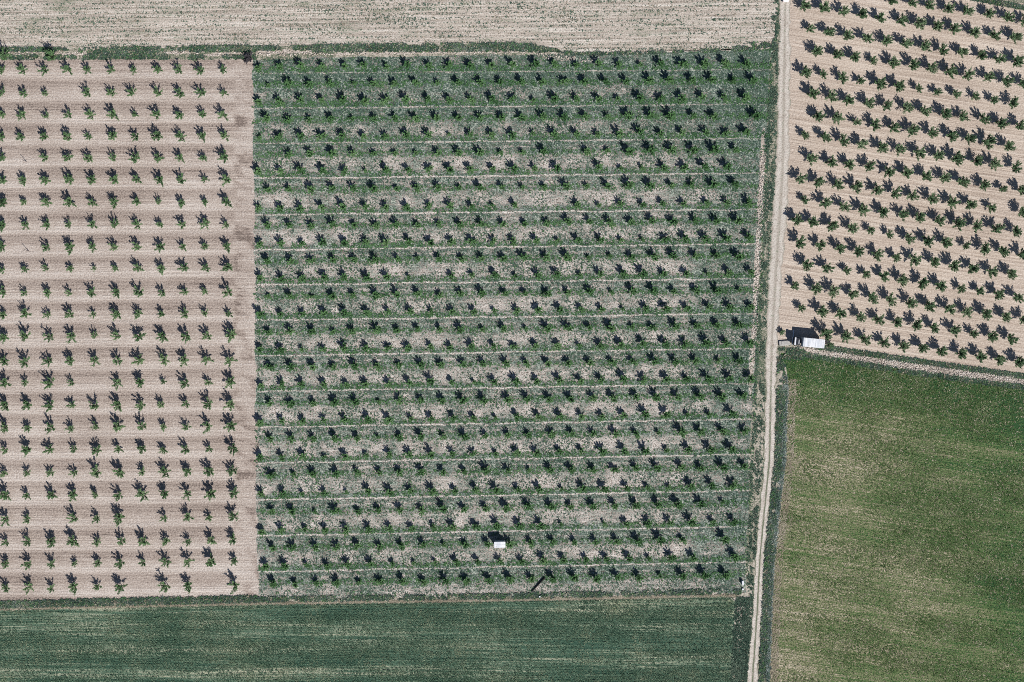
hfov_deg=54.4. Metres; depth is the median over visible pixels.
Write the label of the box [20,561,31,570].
young tree
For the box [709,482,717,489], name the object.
tree
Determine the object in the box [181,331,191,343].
young tree
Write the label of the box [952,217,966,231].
bushy tree
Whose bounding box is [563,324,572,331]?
tree
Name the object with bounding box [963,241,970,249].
bushy tree
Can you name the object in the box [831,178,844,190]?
bushy tree
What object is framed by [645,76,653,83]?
tree
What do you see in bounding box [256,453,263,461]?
tree
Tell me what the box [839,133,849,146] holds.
bushy tree
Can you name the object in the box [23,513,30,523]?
young tree
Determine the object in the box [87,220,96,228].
young tree
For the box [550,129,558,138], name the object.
tree
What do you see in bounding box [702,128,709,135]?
tree
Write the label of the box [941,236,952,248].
bushy tree
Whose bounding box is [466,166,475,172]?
tree
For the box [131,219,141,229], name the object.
young tree
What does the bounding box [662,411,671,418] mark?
tree
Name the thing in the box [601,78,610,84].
tree
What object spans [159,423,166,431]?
young tree
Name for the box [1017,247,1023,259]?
bushy tree
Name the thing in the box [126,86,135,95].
young tree
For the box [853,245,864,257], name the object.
bushy tree
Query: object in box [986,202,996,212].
bushy tree
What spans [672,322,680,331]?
tree
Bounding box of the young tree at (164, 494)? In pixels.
[158,490,168,498]
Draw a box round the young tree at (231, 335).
[225,328,236,342]
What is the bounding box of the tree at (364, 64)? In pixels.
[359,61,367,68]
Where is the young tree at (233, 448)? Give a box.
[227,443,237,455]
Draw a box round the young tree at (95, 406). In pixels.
[88,400,98,410]
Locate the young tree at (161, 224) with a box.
[154,222,163,227]
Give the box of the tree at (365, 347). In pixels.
[362,344,369,352]
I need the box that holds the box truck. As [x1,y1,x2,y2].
[791,337,824,347]
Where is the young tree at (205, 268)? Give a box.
[201,263,210,271]
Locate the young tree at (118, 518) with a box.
[113,513,124,526]
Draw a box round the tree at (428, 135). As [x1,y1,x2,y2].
[424,130,431,138]
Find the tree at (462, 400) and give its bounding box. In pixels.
[459,396,467,404]
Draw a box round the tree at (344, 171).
[340,166,347,175]
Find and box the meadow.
[770,353,1023,681]
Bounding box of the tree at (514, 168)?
[509,164,517,172]
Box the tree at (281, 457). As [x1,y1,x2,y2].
[278,454,285,460]
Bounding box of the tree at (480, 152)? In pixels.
[476,147,483,155]
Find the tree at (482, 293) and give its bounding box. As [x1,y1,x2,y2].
[478,288,486,298]
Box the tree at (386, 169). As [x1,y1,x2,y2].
[382,165,391,174]
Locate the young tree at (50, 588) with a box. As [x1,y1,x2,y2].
[47,584,54,592]
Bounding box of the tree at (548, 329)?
[544,323,551,333]
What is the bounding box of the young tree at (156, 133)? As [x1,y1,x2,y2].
[150,131,162,140]
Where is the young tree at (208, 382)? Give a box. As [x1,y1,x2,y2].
[204,379,212,385]
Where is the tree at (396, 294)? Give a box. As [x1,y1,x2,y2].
[393,290,400,299]
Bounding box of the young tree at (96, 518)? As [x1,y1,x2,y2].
[92,515,99,523]
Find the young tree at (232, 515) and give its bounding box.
[228,511,238,520]
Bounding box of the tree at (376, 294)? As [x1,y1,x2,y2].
[372,291,381,299]
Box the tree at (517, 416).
[514,413,521,420]
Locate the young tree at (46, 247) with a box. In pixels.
[40,244,49,251]
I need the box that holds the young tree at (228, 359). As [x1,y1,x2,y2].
[224,356,237,366]
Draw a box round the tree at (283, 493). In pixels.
[280,489,286,497]
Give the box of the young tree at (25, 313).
[19,308,31,317]
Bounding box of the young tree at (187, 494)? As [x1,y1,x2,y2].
[181,490,191,500]
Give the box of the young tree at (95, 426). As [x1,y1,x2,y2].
[91,421,98,430]
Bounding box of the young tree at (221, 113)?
[217,110,228,120]
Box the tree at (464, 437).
[459,432,468,441]
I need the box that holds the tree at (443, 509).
[439,505,446,513]
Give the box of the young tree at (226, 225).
[222,221,228,228]
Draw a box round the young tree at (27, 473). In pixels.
[23,470,30,476]
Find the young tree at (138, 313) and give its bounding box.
[133,309,142,318]
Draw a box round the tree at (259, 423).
[256,419,263,426]
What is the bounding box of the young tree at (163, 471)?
[158,466,170,477]
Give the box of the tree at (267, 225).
[263,221,271,229]
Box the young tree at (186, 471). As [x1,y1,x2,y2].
[182,468,191,476]
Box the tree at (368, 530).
[365,526,372,534]
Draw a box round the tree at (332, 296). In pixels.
[328,292,336,300]
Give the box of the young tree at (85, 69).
[83,66,90,73]
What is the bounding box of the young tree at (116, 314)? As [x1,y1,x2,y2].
[110,309,120,320]
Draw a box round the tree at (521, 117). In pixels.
[517,114,525,120]
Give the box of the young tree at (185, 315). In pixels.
[180,307,188,318]
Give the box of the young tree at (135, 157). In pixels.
[128,151,139,163]
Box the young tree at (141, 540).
[137,536,149,545]
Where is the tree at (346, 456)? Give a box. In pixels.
[341,454,350,460]
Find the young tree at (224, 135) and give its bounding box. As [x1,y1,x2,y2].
[219,130,229,140]
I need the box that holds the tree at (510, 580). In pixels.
[506,576,514,584]
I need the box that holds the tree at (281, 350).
[276,347,284,353]
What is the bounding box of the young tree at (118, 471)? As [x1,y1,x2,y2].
[111,468,124,478]
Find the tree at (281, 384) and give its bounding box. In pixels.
[279,379,285,390]
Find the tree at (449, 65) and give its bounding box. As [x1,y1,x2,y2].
[445,60,452,70]
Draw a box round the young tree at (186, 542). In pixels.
[182,539,191,545]
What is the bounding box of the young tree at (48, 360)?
[41,357,51,367]
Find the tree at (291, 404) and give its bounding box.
[287,400,295,408]
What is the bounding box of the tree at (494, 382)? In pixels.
[490,378,497,386]
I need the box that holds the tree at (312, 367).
[309,363,317,370]
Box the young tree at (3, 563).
[0,559,8,568]
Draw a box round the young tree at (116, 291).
[110,287,119,298]
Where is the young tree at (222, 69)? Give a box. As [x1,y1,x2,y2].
[220,65,226,73]
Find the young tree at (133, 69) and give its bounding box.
[130,65,136,74]
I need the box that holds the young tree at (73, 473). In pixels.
[69,470,78,477]
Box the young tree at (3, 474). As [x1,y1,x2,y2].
[0,470,7,476]
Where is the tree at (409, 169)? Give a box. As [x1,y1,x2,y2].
[404,167,412,173]
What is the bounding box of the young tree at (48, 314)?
[42,311,50,319]
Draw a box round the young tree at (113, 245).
[107,243,118,250]
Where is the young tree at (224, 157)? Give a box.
[217,149,227,163]
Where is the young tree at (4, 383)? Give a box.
[0,378,11,387]
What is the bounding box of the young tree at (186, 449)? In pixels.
[180,445,189,453]
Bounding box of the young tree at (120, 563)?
[114,559,124,569]
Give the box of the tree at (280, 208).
[276,205,283,212]
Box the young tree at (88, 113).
[83,109,95,118]
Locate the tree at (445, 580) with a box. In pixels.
[442,577,449,585]
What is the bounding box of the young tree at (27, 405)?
[21,400,31,409]
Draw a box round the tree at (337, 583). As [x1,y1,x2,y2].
[332,579,340,587]
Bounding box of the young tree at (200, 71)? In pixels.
[193,66,204,74]
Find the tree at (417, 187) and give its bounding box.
[413,183,420,193]
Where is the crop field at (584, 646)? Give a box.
[0,596,735,681]
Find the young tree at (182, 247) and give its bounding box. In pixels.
[178,243,185,250]
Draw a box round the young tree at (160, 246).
[154,243,164,252]
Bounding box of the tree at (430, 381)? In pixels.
[427,377,435,385]
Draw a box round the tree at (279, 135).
[273,132,282,141]
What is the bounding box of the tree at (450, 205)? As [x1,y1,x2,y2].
[446,201,453,209]
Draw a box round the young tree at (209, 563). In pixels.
[205,553,215,566]
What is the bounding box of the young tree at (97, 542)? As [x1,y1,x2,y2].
[92,537,100,546]
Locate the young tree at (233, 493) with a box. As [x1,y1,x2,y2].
[229,487,239,499]
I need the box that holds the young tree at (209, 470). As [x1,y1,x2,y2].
[203,467,213,476]
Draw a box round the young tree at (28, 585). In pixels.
[22,581,33,594]
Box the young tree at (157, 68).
[152,65,162,73]
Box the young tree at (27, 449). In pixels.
[21,445,31,456]
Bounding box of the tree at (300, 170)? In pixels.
[296,167,305,173]
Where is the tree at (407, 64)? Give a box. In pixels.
[403,60,411,68]
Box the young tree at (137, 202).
[131,197,140,205]
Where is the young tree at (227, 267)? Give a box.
[220,263,232,271]
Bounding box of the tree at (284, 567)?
[281,562,289,570]
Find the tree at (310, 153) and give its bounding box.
[306,150,315,157]
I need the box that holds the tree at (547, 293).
[543,291,551,296]
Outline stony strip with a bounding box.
[794,346,1017,381]
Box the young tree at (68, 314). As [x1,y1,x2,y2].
[64,309,73,317]
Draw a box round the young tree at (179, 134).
[174,131,186,141]
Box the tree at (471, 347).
[467,342,474,351]
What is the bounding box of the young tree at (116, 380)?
[112,378,122,390]
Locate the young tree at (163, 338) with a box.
[156,332,167,342]
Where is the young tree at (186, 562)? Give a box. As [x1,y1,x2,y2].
[183,558,194,567]
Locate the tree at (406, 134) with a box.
[402,130,409,138]
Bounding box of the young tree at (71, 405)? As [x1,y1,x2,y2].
[66,401,76,408]
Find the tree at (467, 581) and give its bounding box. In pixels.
[463,577,470,586]
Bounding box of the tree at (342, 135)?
[338,131,346,139]
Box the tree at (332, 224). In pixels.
[328,220,337,228]
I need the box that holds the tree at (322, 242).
[318,238,326,246]
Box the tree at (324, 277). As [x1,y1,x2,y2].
[321,272,328,280]
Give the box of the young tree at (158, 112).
[150,109,160,119]
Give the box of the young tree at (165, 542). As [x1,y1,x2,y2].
[162,538,169,545]
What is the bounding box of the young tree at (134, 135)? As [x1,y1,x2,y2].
[131,133,138,141]
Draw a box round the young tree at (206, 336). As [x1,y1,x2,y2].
[202,331,211,340]
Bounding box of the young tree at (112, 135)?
[108,131,116,140]
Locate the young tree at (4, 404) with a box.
[0,400,8,410]
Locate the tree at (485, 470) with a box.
[482,466,492,475]
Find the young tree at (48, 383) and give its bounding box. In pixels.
[40,377,54,389]
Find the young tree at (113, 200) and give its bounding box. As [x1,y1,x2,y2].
[109,197,118,209]
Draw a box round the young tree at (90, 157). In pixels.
[83,154,92,162]
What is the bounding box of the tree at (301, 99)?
[297,95,304,103]
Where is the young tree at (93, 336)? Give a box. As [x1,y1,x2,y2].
[91,331,98,338]
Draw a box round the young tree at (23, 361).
[19,356,29,367]
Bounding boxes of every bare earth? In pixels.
[58,53,110,55]
[166,49,202,53]
[202,52,240,55]
[256,49,310,53]
[331,51,526,55]
[550,48,767,53]
[749,326,755,400]
[753,228,759,316]
[757,128,764,221]
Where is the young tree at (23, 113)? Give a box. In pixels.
[16,110,25,120]
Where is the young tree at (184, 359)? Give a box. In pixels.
[179,354,188,366]
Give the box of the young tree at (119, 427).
[113,420,124,432]
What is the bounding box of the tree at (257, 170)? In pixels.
[253,167,261,176]
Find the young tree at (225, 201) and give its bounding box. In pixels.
[221,197,232,207]
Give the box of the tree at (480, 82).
[476,79,484,86]
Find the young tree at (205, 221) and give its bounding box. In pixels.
[199,218,210,229]
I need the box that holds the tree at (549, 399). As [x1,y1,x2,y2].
[546,397,553,402]
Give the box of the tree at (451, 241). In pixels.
[447,238,455,246]
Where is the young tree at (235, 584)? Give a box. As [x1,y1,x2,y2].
[229,581,239,593]
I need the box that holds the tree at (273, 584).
[269,579,277,588]
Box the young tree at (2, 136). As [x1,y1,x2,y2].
[0,131,4,141]
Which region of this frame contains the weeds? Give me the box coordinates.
[251,48,772,597]
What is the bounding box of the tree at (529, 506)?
[526,503,533,510]
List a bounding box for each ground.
[0,0,1023,681]
[252,49,771,598]
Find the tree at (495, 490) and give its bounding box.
[493,486,501,493]
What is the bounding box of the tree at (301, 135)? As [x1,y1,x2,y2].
[296,132,304,140]
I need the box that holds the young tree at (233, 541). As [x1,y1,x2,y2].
[228,532,236,545]
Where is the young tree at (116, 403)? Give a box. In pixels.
[110,400,121,411]
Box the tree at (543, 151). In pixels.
[540,146,548,155]
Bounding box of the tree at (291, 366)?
[286,362,294,370]
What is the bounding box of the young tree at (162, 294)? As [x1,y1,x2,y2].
[157,289,164,297]
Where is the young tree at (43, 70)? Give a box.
[36,65,48,75]
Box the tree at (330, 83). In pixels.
[326,78,334,87]
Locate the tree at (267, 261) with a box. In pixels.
[263,257,271,264]
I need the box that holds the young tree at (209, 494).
[204,489,215,501]
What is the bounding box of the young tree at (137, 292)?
[133,285,143,297]
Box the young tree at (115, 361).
[112,355,122,365]
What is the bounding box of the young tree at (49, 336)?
[42,333,53,342]
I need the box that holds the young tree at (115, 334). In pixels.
[110,329,120,339]
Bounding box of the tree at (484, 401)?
[479,396,488,405]
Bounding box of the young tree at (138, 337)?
[133,333,146,341]
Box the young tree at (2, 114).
[0,111,5,118]
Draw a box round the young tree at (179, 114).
[175,111,183,119]
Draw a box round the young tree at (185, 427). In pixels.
[181,422,191,429]
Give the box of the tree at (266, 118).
[262,112,270,122]
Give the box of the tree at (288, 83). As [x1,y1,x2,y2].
[285,79,292,87]
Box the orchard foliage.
[254,59,755,587]
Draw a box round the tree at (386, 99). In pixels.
[380,96,390,104]
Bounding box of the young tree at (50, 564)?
[47,559,54,568]
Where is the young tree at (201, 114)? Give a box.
[198,110,206,117]
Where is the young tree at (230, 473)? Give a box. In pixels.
[226,465,238,475]
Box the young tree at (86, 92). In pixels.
[81,86,90,96]
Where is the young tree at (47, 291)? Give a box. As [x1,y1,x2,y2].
[42,288,50,298]
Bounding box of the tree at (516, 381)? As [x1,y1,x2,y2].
[511,377,521,387]
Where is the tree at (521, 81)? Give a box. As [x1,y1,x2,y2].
[518,77,527,85]
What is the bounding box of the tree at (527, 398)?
[524,394,531,402]
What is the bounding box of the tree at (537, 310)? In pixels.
[534,305,543,314]
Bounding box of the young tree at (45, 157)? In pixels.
[38,153,48,161]
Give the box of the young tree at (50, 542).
[46,537,55,547]
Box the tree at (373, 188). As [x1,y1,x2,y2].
[368,184,378,193]
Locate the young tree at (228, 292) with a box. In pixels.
[222,286,231,297]
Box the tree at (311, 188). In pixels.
[307,185,315,195]
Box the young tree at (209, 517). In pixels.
[205,515,212,520]
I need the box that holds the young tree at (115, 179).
[109,173,117,184]
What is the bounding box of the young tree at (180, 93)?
[173,87,184,98]
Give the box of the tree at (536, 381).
[533,377,540,385]
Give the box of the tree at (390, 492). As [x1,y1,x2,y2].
[386,488,393,497]
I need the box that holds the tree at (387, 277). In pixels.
[383,273,390,280]
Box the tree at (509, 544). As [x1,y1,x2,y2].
[505,540,514,548]
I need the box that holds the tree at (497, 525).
[494,521,502,530]
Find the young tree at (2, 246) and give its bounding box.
[0,241,5,251]
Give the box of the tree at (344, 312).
[341,309,349,316]
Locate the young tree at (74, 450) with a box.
[69,445,77,452]
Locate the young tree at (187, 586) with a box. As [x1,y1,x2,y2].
[183,581,192,593]
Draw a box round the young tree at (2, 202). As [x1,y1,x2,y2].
[0,198,6,206]
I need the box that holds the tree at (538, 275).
[534,271,542,278]
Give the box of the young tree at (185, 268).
[176,263,188,271]
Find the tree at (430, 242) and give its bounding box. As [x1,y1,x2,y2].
[427,239,435,247]
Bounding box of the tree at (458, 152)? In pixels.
[454,148,462,156]
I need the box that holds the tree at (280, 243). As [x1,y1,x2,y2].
[276,239,284,247]
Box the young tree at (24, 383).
[21,379,28,386]
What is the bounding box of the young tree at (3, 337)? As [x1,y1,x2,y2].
[0,333,8,343]
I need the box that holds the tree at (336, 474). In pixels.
[332,469,339,478]
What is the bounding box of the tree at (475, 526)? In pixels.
[471,524,481,530]
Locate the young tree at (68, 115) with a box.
[63,110,71,117]
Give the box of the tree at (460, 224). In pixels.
[456,221,463,228]
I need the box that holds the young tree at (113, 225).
[110,218,118,227]
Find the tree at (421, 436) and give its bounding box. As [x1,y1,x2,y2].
[418,432,424,441]
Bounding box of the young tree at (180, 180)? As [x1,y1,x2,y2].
[176,173,185,183]
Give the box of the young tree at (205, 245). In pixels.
[200,243,208,249]
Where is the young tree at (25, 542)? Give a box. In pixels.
[21,536,30,546]
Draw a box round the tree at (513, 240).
[509,237,516,247]
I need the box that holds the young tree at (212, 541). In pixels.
[207,536,216,544]
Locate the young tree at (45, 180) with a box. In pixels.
[39,176,50,185]
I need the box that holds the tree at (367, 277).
[363,272,371,281]
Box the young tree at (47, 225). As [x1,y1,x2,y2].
[41,218,49,230]
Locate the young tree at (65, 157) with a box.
[62,154,73,161]
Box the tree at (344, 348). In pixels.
[339,342,349,352]
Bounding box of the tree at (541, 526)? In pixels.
[536,523,544,529]
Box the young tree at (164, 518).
[159,515,167,521]
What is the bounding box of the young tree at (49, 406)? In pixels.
[41,400,53,411]
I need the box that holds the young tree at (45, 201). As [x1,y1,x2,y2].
[40,197,52,206]
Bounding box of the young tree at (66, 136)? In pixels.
[63,131,71,140]
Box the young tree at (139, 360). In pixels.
[132,354,144,365]
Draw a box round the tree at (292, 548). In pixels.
[288,543,296,551]
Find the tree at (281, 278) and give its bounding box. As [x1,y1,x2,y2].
[277,275,285,281]
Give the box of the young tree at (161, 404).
[157,401,164,407]
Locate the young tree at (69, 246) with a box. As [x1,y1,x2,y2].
[64,242,74,254]
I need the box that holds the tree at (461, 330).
[457,326,464,333]
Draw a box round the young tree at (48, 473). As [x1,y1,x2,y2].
[46,468,55,476]
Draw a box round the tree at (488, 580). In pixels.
[485,577,493,584]
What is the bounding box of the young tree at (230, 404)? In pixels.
[223,399,234,410]
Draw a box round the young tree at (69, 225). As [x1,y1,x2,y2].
[64,220,71,228]
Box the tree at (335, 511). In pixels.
[329,507,339,514]
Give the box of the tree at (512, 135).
[508,131,516,139]
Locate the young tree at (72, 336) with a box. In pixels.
[65,332,76,343]
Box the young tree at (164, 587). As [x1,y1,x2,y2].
[158,581,170,592]
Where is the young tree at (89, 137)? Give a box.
[83,133,92,139]
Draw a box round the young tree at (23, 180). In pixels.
[17,175,25,185]
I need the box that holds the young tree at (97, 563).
[94,559,101,566]
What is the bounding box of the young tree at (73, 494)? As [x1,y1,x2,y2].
[68,489,77,501]
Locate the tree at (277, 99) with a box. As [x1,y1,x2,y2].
[274,96,284,106]
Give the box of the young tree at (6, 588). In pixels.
[1,583,9,592]
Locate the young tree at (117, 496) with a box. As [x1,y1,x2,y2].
[112,491,122,501]
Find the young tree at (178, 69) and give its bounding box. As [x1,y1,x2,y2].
[173,64,181,73]
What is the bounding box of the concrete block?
[779,340,789,345]
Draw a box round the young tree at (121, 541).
[117,537,126,545]
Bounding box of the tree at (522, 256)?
[518,253,528,260]
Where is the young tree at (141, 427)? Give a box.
[137,422,146,429]
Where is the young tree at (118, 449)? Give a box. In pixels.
[113,445,123,453]
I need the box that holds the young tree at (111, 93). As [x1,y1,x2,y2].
[106,88,116,96]
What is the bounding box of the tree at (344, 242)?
[341,238,348,247]
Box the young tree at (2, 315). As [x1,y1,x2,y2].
[0,310,6,319]
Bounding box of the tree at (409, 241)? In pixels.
[405,238,413,245]
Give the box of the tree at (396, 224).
[392,220,400,228]
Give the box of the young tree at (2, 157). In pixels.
[0,152,5,160]
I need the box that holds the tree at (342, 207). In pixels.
[338,202,345,211]
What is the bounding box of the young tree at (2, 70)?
[0,65,5,74]
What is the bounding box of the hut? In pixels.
[494,540,504,547]
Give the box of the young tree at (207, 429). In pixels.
[200,421,211,433]
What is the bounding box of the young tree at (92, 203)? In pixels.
[88,198,98,206]
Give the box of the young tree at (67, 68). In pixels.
[60,65,72,74]
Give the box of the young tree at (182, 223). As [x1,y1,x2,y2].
[176,220,185,228]
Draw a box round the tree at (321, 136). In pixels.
[316,132,327,139]
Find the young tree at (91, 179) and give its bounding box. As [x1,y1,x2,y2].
[86,174,96,184]
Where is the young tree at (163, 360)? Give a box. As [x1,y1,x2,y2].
[158,353,170,366]
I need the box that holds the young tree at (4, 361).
[0,355,9,365]
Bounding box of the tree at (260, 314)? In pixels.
[255,310,265,318]
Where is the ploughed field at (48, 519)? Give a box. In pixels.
[0,58,259,600]
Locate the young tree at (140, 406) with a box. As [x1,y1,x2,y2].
[135,401,145,411]
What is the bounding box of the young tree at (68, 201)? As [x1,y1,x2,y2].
[63,197,76,206]
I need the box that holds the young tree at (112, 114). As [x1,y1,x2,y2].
[106,109,118,120]
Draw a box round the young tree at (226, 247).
[222,242,230,252]
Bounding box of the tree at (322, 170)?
[318,167,326,174]
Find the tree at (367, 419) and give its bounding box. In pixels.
[364,415,372,423]
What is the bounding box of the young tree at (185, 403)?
[181,400,189,407]
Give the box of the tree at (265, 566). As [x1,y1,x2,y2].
[261,563,269,570]
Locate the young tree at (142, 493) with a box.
[135,488,148,501]
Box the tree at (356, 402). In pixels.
[351,398,359,407]
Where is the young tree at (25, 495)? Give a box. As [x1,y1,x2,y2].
[22,492,30,499]
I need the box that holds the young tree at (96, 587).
[92,584,101,590]
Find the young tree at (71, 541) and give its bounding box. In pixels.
[66,535,79,546]
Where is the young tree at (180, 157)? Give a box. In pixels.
[174,153,184,163]
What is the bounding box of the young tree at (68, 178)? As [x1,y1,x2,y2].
[63,173,73,184]
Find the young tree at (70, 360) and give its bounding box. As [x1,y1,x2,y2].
[64,355,74,365]
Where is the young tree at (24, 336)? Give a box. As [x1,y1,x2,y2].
[18,330,30,341]
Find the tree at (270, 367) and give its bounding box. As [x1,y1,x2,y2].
[265,363,275,371]
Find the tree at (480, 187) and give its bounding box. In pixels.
[475,183,484,191]
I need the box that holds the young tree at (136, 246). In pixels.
[131,242,141,250]
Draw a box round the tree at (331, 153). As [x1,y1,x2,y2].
[326,149,336,158]
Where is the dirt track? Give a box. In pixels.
[747,0,791,681]
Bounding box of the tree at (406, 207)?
[402,203,410,210]
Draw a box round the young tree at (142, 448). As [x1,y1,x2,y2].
[137,445,146,453]
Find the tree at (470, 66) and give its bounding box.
[467,61,474,70]
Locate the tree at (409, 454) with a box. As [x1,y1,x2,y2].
[405,450,413,457]
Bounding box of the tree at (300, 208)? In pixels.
[296,204,304,212]
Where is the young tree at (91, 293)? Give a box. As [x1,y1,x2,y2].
[87,286,96,297]
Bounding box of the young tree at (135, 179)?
[131,174,142,183]
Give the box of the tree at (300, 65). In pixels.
[296,61,304,69]
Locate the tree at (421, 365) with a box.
[417,360,424,369]
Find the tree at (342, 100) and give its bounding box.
[339,94,348,104]
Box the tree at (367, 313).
[363,309,371,317]
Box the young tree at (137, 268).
[132,263,144,271]
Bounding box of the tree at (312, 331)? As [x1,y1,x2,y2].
[308,327,315,335]
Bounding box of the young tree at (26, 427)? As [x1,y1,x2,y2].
[21,425,31,432]
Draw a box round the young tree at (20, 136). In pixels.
[15,132,24,140]
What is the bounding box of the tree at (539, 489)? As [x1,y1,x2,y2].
[535,484,542,493]
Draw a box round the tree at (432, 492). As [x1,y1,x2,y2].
[428,487,436,496]
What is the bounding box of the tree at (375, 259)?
[372,255,379,264]
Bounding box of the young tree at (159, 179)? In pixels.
[154,176,162,186]
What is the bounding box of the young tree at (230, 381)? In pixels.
[225,376,235,388]
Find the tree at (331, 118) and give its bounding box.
[327,114,334,123]
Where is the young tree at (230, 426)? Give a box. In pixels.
[223,421,236,432]
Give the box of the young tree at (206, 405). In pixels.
[201,397,212,409]
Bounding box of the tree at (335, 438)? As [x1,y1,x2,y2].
[331,435,341,442]
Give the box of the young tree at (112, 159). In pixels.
[108,153,117,161]
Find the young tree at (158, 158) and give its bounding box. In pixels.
[153,152,164,162]
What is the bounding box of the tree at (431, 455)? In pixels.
[427,450,434,459]
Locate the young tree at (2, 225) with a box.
[0,220,5,232]
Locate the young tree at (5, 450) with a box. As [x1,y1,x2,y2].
[0,447,7,453]
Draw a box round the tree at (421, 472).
[417,468,425,476]
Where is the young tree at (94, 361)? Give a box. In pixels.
[89,356,99,366]
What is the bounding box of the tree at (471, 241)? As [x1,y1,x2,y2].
[467,238,478,244]
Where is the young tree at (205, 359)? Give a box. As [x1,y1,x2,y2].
[201,356,213,364]
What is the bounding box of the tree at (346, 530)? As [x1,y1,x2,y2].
[342,525,348,536]
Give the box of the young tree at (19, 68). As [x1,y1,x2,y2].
[16,64,27,74]
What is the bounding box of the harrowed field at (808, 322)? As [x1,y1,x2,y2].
[777,0,1023,372]
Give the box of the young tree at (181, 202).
[178,199,184,208]
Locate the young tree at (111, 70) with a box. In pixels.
[107,64,114,74]
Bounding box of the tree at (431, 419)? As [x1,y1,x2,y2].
[427,415,434,423]
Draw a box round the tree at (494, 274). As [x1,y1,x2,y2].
[491,271,499,278]
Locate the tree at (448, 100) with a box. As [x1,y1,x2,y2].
[445,96,454,104]
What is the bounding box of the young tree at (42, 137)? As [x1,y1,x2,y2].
[39,130,48,140]
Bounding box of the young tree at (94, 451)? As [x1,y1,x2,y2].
[91,445,101,456]
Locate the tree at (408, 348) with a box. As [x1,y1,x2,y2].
[404,344,412,352]
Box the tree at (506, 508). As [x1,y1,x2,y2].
[502,503,510,512]
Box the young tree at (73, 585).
[68,582,77,595]
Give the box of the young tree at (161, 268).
[157,264,166,274]
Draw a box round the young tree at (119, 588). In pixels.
[114,584,127,593]
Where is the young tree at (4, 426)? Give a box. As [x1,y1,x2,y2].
[0,421,7,433]
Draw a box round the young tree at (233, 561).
[230,557,237,565]
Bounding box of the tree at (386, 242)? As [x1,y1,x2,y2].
[382,239,389,246]
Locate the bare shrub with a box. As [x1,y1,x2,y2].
[243,52,252,63]
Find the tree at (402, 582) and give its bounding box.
[398,578,407,585]
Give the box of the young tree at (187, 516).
[183,512,193,521]
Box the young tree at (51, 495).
[46,490,57,499]
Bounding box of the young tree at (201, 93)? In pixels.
[193,88,206,97]
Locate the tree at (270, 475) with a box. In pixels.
[266,472,276,480]
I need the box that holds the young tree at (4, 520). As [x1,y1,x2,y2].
[0,516,8,525]
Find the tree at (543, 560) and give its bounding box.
[539,555,547,564]
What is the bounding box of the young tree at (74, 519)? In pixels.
[66,512,77,522]
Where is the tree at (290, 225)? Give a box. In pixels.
[285,222,294,229]
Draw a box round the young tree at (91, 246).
[88,241,96,252]
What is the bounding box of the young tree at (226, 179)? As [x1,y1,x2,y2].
[221,174,230,186]
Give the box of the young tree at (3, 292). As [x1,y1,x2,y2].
[0,286,6,297]
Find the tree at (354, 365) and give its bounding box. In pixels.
[351,361,357,369]
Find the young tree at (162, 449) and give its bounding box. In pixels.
[158,447,167,453]
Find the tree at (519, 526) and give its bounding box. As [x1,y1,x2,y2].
[516,522,524,529]
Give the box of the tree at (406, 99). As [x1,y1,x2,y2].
[401,94,410,104]
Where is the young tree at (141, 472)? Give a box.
[138,466,144,475]
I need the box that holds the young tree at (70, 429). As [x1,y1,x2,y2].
[64,425,74,432]
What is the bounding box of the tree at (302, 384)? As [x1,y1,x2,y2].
[297,380,305,389]
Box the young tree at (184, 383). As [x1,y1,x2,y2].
[178,378,189,388]
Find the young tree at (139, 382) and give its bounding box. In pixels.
[133,378,144,387]
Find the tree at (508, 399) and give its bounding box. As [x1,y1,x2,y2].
[504,396,512,404]
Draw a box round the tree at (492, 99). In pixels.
[488,94,495,103]
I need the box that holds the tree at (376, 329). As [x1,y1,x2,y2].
[371,325,381,334]
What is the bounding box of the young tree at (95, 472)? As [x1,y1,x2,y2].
[89,464,101,477]
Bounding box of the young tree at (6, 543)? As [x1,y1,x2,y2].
[0,539,8,545]
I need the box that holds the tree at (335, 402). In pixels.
[331,398,339,406]
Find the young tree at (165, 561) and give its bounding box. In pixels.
[158,557,171,567]
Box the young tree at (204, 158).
[199,155,207,161]
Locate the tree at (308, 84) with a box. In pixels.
[305,80,313,88]
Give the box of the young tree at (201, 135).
[197,131,205,141]
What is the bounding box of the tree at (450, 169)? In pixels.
[445,165,454,173]
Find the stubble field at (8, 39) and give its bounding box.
[0,0,779,51]
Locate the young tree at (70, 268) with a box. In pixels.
[66,265,73,272]
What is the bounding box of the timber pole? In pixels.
[531,577,544,591]
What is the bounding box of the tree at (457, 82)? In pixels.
[453,79,462,85]
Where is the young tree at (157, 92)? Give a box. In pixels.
[153,86,162,96]
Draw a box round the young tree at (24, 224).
[21,221,28,229]
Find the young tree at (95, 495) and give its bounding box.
[91,490,97,498]
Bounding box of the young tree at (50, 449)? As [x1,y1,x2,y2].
[43,444,53,453]
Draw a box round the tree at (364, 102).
[360,96,369,104]
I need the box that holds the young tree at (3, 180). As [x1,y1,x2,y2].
[0,176,6,184]
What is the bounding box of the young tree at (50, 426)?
[45,422,54,434]
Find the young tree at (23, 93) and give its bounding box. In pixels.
[19,89,27,97]
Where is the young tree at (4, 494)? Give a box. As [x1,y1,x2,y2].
[0,490,10,499]
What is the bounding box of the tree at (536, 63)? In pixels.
[531,59,539,68]
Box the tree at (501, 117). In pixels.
[499,113,505,121]
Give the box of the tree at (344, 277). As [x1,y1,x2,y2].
[340,272,347,281]

